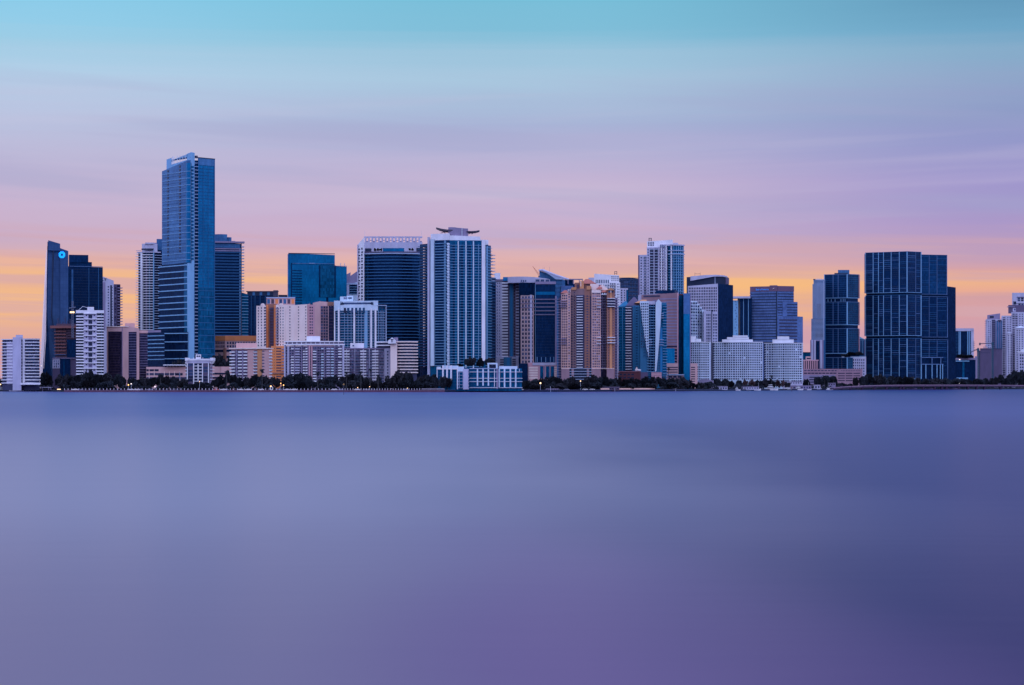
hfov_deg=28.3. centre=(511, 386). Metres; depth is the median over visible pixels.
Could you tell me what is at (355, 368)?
window
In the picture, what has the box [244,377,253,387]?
broadleaf tree
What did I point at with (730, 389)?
seawall
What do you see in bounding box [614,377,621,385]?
broadleaf tree
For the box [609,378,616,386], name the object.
broadleaf tree
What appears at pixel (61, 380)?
broadleaf tree
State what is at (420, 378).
broadleaf tree
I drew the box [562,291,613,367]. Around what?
window
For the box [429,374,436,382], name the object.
broadleaf tree
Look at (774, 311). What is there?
office tower
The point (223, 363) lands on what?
broadleaf tree
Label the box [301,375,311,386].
broadleaf tree
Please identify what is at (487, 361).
broadleaf tree
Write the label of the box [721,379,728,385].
broadleaf tree
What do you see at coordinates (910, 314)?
apartment tower
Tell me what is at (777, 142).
sky
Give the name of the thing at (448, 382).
broadleaf tree
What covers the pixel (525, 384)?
broadleaf tree
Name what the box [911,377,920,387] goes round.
broadleaf tree
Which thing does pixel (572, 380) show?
broadleaf tree
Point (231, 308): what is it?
apartment tower
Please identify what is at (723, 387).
marina shed
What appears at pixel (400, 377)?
broadleaf tree
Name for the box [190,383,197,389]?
broadleaf tree
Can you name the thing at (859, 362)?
building
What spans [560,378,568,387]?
broadleaf tree
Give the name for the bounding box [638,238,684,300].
apartment tower
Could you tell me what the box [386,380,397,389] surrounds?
broadleaf tree
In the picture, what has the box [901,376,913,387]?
broadleaf tree
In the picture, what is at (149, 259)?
apartment tower
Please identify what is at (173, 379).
broadleaf tree
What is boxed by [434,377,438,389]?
broadleaf tree
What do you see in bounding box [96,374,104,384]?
broadleaf tree
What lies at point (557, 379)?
broadleaf tree
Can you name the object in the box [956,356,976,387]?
building
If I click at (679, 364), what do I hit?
office tower
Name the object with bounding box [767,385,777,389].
motor yacht
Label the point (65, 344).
building
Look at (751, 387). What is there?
marina shed
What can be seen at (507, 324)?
apartment tower
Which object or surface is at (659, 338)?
window
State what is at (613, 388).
terrace building
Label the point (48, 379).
broadleaf tree
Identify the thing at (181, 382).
broadleaf tree
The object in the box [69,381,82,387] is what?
broadleaf tree
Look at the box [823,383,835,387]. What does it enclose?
marina shed
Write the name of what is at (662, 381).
broadleaf tree
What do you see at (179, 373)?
building
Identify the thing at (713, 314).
window
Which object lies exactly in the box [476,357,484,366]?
broadleaf tree
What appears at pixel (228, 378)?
broadleaf tree
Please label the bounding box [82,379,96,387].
broadleaf tree
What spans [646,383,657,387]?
broadleaf tree
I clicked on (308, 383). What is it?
broadleaf tree
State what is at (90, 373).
broadleaf tree
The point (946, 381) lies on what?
broadleaf tree
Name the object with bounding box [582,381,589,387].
broadleaf tree
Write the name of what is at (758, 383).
broadleaf tree
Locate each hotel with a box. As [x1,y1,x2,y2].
[185,354,214,386]
[691,336,710,379]
[712,335,762,382]
[764,336,802,388]
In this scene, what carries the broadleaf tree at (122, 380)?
on the ground
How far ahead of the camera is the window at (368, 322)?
1961.57 m
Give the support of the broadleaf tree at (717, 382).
on the ground
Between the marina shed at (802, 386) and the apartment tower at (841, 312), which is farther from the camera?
the apartment tower at (841, 312)
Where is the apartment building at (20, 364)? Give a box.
[1,335,40,389]
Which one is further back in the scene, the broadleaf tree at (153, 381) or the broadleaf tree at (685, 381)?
the broadleaf tree at (685, 381)
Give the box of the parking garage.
[803,369,862,385]
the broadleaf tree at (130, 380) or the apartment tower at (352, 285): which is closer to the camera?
the broadleaf tree at (130, 380)
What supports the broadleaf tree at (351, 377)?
on the ground
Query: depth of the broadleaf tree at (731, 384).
2255.16 m
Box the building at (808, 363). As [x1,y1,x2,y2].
[803,356,818,368]
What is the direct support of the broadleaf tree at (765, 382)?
on the ground
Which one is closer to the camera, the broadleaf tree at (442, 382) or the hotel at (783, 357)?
the broadleaf tree at (442, 382)
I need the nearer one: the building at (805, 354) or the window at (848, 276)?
the window at (848, 276)
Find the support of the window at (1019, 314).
in the apartment tower at (1013, 341)
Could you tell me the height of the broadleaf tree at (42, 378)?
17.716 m
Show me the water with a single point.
(748, 537)
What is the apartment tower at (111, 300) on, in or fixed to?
on the ground
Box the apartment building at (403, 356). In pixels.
[376,337,417,380]
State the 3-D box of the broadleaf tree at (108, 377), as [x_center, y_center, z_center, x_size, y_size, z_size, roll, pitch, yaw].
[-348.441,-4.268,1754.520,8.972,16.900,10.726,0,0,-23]
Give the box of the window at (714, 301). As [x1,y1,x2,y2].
[701,301,716,311]
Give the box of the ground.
[0,387,1023,391]
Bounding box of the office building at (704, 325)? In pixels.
[691,301,717,380]
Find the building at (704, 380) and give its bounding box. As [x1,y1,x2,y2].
[698,379,713,387]
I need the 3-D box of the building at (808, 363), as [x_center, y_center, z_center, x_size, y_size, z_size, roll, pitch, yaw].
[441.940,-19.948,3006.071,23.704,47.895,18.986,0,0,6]
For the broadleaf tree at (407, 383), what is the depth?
1742.17 m
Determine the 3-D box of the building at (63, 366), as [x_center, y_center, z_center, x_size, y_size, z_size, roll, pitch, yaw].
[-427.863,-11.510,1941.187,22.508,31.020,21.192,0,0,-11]
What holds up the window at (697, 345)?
in the hotel at (700, 353)
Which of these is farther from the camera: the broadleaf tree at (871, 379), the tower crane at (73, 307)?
the broadleaf tree at (871, 379)
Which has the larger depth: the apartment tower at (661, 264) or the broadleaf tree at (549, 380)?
the apartment tower at (661, 264)
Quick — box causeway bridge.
[830,385,1023,389]
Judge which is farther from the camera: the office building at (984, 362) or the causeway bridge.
the office building at (984, 362)
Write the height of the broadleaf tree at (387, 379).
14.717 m
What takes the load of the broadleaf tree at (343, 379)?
on the ground
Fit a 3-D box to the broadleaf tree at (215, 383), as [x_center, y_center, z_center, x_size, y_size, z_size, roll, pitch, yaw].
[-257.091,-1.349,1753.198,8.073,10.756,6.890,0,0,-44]
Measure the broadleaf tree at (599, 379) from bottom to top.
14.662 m
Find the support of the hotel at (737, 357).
on the ground
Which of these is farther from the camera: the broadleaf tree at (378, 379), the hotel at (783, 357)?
the hotel at (783, 357)
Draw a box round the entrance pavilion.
[782,381,802,388]
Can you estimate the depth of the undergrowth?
1744.91 m
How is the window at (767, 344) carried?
in the hotel at (783, 357)
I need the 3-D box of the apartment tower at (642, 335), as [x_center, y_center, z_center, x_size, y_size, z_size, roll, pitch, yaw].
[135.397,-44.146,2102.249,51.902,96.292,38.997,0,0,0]
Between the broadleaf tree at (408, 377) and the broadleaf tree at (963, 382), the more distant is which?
the broadleaf tree at (963, 382)
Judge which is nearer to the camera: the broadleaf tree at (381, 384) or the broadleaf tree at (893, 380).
the broadleaf tree at (381, 384)
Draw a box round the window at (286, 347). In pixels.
[286,347,341,380]
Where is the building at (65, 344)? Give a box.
[50,318,75,357]
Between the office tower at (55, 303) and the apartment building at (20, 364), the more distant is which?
the office tower at (55, 303)
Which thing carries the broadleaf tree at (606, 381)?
on the ground
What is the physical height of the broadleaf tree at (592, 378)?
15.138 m
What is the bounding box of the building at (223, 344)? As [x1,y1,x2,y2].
[215,336,255,360]
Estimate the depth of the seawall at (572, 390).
1820.53 m
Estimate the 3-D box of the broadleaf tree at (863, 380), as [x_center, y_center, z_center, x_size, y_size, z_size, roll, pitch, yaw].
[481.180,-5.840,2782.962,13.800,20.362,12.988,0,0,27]
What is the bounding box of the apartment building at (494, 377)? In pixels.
[437,363,521,390]
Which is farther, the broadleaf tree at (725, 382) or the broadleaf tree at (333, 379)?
the broadleaf tree at (725, 382)
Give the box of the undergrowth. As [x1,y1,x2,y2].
[40,381,1023,390]
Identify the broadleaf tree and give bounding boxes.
[40,373,45,384]
[45,374,52,384]
[57,373,68,387]
[66,374,72,384]
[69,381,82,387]
[72,375,80,382]
[79,373,89,386]
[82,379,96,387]
[85,370,93,379]
[91,373,100,383]
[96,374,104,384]
[100,381,112,389]
[103,373,112,381]
[112,374,121,387]
[118,376,126,386]
[127,377,135,385]
[139,377,148,385]
[148,377,157,387]
[156,373,163,385]
[161,376,169,384]
[168,358,181,366]
[170,376,178,386]
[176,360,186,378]
[177,378,187,387]
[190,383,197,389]
[210,378,218,387]
[212,353,224,366]
[217,375,224,388]
[218,357,230,366]
[224,370,230,384]
[229,374,237,388]
[235,376,244,386]
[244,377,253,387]
[250,374,258,385]
[256,375,267,383]
[263,375,273,384]
[273,377,280,387]
[281,373,293,384]
[285,380,296,388]
[292,373,304,381]
[296,381,305,388]
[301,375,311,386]
[304,380,310,388]
[311,381,316,387]
[316,378,325,384]
[328,375,337,386]
[336,380,342,387]
[339,374,349,385]
[344,373,354,380]
[347,380,361,388]
[354,374,363,381]
[361,381,372,388]
[362,377,371,382]
[369,379,377,388]
[376,377,381,382]
[377,382,385,388]
[384,375,395,384]
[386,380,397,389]
[394,369,410,386]
[398,380,413,387]
[405,374,413,382]
[412,380,421,388]
[416,375,425,380]
[422,374,430,383]
[423,382,433,387]
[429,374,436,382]
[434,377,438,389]
[438,376,445,387]
[445,377,451,387]
[464,359,470,367]
[469,356,475,367]
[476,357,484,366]
[485,359,491,366]
[522,380,529,388]
[529,379,538,388]
[530,383,543,388]
[537,378,545,386]
[544,376,555,387]
[552,376,560,383]
[553,383,565,389]
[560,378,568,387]
[567,376,575,384]
[568,383,580,389]
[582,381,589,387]
[583,375,596,387]
[590,382,601,388]
[596,376,602,384]
[603,376,609,385]
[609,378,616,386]
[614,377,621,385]
[621,379,629,387]
[626,383,635,388]
[628,378,638,386]
[635,378,645,386]
[641,376,652,383]
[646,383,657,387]
[651,377,657,384]
[656,377,666,386]
[666,382,678,387]
[672,377,681,386]
[679,376,689,386]
[697,382,704,388]
[704,381,712,388]
[714,378,721,385]
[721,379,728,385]
[728,381,734,387]
[748,379,754,385]
[753,380,762,385]
[762,379,767,387]
[767,379,775,387]
[775,379,780,387]
[803,379,809,384]
[814,377,822,386]
[821,375,829,388]
[829,377,837,385]
[852,377,858,385]
[859,375,867,384]
[866,374,874,384]
[873,373,882,384]
[882,375,888,384]
[887,376,897,384]
[896,376,905,384]
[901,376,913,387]
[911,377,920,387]
[919,378,929,384]
[930,378,938,384]
[935,377,942,384]
[943,377,950,384]
[949,378,960,384]
[960,378,967,384]
[966,379,972,384]
[972,378,979,384]
[979,379,984,384]
[983,378,990,384]
[989,376,997,384]
[997,374,1003,384]
[1003,377,1010,384]
[1006,374,1015,384]
[1011,370,1022,384]
[1017,370,1023,384]
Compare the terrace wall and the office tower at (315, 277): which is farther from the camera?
the office tower at (315, 277)
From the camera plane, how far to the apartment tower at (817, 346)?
3042.94 m
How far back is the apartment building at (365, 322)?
1961.47 m
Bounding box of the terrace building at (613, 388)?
[595,387,618,389]
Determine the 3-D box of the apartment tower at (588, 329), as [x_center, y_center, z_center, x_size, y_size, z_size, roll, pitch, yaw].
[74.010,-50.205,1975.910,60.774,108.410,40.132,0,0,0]
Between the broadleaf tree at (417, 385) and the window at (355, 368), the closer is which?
the broadleaf tree at (417, 385)
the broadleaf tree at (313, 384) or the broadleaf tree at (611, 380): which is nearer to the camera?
the broadleaf tree at (313, 384)
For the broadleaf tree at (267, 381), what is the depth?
1751.42 m
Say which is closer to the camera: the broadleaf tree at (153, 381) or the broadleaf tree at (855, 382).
the broadleaf tree at (153, 381)
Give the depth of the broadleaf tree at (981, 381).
3237.28 m
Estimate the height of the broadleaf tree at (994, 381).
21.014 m
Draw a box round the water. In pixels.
[0,389,1023,684]
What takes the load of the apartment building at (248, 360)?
on the ground
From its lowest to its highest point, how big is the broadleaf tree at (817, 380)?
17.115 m
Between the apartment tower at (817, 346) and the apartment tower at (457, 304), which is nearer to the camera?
the apartment tower at (457, 304)
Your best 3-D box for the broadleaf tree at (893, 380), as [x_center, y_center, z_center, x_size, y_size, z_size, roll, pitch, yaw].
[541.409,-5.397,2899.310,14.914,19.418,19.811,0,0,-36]
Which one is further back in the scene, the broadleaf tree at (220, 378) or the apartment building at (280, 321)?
the apartment building at (280, 321)
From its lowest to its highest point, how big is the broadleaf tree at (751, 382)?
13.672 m
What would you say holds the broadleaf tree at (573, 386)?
on the ground
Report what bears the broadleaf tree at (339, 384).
on the ground
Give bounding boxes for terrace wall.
[601,388,654,389]
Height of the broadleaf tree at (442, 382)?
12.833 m
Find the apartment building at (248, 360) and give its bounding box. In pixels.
[229,343,272,389]
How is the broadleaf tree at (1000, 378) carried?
on the ground
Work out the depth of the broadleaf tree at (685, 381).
2080.67 m
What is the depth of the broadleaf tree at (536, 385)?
1789.61 m
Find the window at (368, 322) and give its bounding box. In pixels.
[341,322,368,347]
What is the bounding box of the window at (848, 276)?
[848,276,857,351]
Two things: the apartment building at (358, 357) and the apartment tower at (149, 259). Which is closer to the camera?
the apartment building at (358, 357)
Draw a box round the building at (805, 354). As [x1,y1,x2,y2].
[803,352,809,359]
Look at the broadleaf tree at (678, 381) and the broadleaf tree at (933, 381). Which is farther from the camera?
the broadleaf tree at (933, 381)
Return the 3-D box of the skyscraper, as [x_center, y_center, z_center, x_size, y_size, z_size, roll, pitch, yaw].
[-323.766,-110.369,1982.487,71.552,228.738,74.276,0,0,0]
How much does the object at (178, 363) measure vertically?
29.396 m
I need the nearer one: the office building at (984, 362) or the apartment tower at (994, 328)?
the office building at (984, 362)
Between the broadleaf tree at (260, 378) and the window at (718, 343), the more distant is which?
the window at (718, 343)
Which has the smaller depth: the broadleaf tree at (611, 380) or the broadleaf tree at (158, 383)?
the broadleaf tree at (158, 383)
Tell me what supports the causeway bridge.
in the water
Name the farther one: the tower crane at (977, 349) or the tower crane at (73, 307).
the tower crane at (977, 349)
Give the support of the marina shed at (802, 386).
on the ground
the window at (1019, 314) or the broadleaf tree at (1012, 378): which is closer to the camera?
the broadleaf tree at (1012, 378)
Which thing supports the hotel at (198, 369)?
on the ground
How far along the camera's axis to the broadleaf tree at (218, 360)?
1939.45 m
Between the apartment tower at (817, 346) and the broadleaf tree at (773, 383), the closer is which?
the broadleaf tree at (773, 383)
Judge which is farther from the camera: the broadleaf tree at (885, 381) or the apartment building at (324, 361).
the broadleaf tree at (885, 381)
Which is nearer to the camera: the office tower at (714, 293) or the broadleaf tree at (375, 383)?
the broadleaf tree at (375, 383)
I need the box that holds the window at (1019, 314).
[1007,314,1022,372]
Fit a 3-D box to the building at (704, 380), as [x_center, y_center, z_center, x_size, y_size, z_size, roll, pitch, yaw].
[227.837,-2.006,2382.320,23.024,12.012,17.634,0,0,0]
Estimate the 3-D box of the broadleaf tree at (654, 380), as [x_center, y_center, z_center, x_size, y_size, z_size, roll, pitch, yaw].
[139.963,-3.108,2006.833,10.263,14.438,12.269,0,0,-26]
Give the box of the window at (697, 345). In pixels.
[691,345,702,378]
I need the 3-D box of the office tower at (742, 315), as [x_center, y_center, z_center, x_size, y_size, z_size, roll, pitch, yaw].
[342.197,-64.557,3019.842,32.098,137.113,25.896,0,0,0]
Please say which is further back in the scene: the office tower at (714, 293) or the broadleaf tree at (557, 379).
the office tower at (714, 293)
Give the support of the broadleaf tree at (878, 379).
on the ground
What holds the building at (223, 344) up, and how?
on the ground
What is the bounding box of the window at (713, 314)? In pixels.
[706,314,716,341]
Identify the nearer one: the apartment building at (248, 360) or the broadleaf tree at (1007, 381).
the apartment building at (248, 360)
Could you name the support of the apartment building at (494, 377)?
on the ground
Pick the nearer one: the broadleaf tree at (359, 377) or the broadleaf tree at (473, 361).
the broadleaf tree at (359, 377)
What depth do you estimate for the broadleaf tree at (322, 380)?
1749.84 m
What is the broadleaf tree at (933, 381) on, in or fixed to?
on the ground
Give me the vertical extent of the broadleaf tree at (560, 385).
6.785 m
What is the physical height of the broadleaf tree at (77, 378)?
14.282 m
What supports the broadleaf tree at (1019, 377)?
on the ground
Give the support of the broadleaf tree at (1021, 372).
on the ground
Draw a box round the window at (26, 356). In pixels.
[26,356,38,382]
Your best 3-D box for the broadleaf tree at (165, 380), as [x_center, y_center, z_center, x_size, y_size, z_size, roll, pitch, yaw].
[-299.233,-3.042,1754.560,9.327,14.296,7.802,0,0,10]
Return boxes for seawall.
[64,390,444,391]
[445,389,684,391]
[685,389,825,390]
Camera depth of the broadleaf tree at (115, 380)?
1752.38 m
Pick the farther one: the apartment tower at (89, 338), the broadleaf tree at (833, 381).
the broadleaf tree at (833, 381)
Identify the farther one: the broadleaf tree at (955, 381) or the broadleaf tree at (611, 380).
the broadleaf tree at (955, 381)
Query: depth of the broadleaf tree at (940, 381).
3035.53 m
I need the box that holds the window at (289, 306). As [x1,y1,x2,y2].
[258,306,312,376]
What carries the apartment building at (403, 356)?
on the ground
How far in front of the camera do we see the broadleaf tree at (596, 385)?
1867.06 m
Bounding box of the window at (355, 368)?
[344,345,387,382]
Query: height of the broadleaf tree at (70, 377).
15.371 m
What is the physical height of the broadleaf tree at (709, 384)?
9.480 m
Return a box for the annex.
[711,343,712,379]
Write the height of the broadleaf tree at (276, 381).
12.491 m
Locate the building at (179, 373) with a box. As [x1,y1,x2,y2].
[146,366,230,388]
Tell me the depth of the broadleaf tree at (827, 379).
2625.96 m
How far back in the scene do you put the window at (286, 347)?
1797.85 m
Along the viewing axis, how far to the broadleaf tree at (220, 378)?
1758.45 m
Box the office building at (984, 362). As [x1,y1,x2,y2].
[979,347,1001,387]
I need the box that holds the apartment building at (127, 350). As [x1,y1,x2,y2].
[106,323,147,388]
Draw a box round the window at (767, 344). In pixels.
[765,344,798,380]
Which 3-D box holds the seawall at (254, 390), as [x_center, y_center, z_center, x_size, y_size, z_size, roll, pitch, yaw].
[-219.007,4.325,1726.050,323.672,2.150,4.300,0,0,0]
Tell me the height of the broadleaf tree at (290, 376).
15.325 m
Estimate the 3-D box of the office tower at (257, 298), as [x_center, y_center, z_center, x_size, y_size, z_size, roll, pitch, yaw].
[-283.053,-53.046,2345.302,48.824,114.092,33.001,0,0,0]
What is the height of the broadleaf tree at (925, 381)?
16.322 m
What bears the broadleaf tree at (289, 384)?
on the ground
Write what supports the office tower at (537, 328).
on the ground
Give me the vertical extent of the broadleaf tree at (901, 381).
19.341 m
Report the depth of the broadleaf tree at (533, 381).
1798.01 m
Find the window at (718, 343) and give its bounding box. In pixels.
[714,343,761,379]
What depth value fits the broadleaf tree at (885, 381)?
2866.22 m
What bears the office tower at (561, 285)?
on the ground
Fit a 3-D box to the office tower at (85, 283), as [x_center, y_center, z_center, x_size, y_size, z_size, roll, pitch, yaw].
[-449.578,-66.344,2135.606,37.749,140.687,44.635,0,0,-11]
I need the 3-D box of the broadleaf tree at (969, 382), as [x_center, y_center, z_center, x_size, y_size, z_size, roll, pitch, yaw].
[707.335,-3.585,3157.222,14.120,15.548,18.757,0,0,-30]
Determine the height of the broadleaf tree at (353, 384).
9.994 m
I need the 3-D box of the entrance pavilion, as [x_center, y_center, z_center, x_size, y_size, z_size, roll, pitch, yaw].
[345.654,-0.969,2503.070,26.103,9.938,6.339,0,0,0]
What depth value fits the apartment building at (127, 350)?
1899.09 m
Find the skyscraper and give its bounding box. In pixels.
[148,152,214,366]
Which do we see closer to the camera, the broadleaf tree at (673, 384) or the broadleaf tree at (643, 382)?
the broadleaf tree at (643, 382)
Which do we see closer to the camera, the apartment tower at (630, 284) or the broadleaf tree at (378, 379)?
the broadleaf tree at (378, 379)
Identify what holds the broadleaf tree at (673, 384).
on the ground
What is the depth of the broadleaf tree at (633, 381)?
1952.39 m
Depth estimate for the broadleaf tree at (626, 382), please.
1936.11 m
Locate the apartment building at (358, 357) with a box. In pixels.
[344,343,389,383]
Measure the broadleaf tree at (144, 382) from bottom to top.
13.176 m
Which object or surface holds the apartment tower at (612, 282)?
on the ground
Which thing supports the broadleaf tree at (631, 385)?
on the ground
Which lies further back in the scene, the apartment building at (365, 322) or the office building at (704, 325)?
the office building at (704, 325)
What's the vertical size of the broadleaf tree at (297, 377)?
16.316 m
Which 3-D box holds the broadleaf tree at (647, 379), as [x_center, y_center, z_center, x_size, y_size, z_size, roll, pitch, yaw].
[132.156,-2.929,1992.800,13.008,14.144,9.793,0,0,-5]
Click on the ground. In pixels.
(559, 390)
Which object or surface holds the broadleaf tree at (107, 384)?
on the ground
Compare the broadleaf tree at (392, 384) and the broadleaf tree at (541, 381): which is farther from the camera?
the broadleaf tree at (541, 381)
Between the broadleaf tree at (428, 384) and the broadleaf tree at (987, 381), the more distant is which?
the broadleaf tree at (987, 381)
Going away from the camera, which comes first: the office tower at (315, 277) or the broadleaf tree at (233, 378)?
the broadleaf tree at (233, 378)
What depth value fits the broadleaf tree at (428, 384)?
1737.62 m
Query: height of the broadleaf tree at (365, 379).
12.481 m
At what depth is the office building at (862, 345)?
3261.76 m
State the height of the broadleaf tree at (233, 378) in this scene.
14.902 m
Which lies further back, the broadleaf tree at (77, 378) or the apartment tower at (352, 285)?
the apartment tower at (352, 285)
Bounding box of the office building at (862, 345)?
[858,336,864,356]
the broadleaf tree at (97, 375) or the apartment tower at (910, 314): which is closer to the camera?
the broadleaf tree at (97, 375)
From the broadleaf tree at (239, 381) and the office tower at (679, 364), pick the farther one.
the office tower at (679, 364)
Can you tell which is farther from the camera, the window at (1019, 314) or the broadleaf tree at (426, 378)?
the window at (1019, 314)
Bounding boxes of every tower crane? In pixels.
[69,301,75,337]
[970,348,978,378]
[979,342,993,377]
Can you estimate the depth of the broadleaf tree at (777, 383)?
2439.14 m
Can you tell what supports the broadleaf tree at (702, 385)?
on the ground
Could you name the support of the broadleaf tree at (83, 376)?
on the ground
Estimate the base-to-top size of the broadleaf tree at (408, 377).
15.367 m
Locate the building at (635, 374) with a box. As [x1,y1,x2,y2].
[618,367,640,380]
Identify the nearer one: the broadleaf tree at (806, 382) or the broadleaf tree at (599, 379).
the broadleaf tree at (599, 379)
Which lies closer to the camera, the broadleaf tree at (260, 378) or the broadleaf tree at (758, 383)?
the broadleaf tree at (260, 378)
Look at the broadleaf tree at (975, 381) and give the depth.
3204.31 m
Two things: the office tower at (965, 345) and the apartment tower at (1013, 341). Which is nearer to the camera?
the office tower at (965, 345)
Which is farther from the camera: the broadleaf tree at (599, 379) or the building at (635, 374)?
the building at (635, 374)
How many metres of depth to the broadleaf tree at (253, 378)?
1753.99 m
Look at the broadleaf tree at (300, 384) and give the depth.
1739.63 m
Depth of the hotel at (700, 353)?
2426.99 m
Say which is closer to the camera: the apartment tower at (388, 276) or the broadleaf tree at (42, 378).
the broadleaf tree at (42, 378)
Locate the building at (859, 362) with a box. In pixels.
[853,357,865,375]
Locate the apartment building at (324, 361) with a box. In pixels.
[284,336,344,388]
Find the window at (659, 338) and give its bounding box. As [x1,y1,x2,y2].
[644,338,659,368]
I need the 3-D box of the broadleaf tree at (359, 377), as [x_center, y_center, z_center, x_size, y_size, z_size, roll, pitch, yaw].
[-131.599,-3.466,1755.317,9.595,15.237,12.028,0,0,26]
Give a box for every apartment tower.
[76,306,103,387]
[103,277,122,373]
[135,239,161,329]
[215,234,247,341]
[347,272,357,300]
[357,236,421,377]
[418,227,496,376]
[494,273,518,367]
[557,279,618,388]
[588,271,627,305]
[618,297,667,387]
[619,277,637,301]
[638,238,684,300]
[810,278,824,368]
[824,270,859,368]
[864,251,955,388]
[985,313,1002,374]
[1001,293,1023,387]
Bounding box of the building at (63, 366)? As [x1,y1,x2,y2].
[53,358,75,388]
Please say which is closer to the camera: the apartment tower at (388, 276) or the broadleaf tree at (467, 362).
the broadleaf tree at (467, 362)
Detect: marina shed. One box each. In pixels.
[715,386,727,389]
[729,386,758,389]
[785,385,811,388]
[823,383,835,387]
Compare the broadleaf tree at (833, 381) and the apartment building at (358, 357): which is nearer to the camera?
the apartment building at (358, 357)
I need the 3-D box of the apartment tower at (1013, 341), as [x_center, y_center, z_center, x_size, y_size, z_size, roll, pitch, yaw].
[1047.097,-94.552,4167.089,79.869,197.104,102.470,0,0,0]
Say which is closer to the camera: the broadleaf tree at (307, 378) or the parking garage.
the broadleaf tree at (307, 378)
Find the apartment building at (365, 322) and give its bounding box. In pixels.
[334,296,386,347]
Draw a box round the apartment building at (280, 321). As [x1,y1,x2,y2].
[256,297,333,388]
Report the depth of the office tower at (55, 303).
2052.20 m
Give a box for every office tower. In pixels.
[40,240,67,388]
[68,255,102,323]
[246,290,286,335]
[288,253,346,304]
[508,277,556,388]
[539,267,582,376]
[641,290,697,387]
[687,275,732,341]
[733,296,751,338]
[750,285,802,379]
[956,328,974,357]
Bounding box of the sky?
[0,0,1023,378]
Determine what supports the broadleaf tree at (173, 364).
on the ground

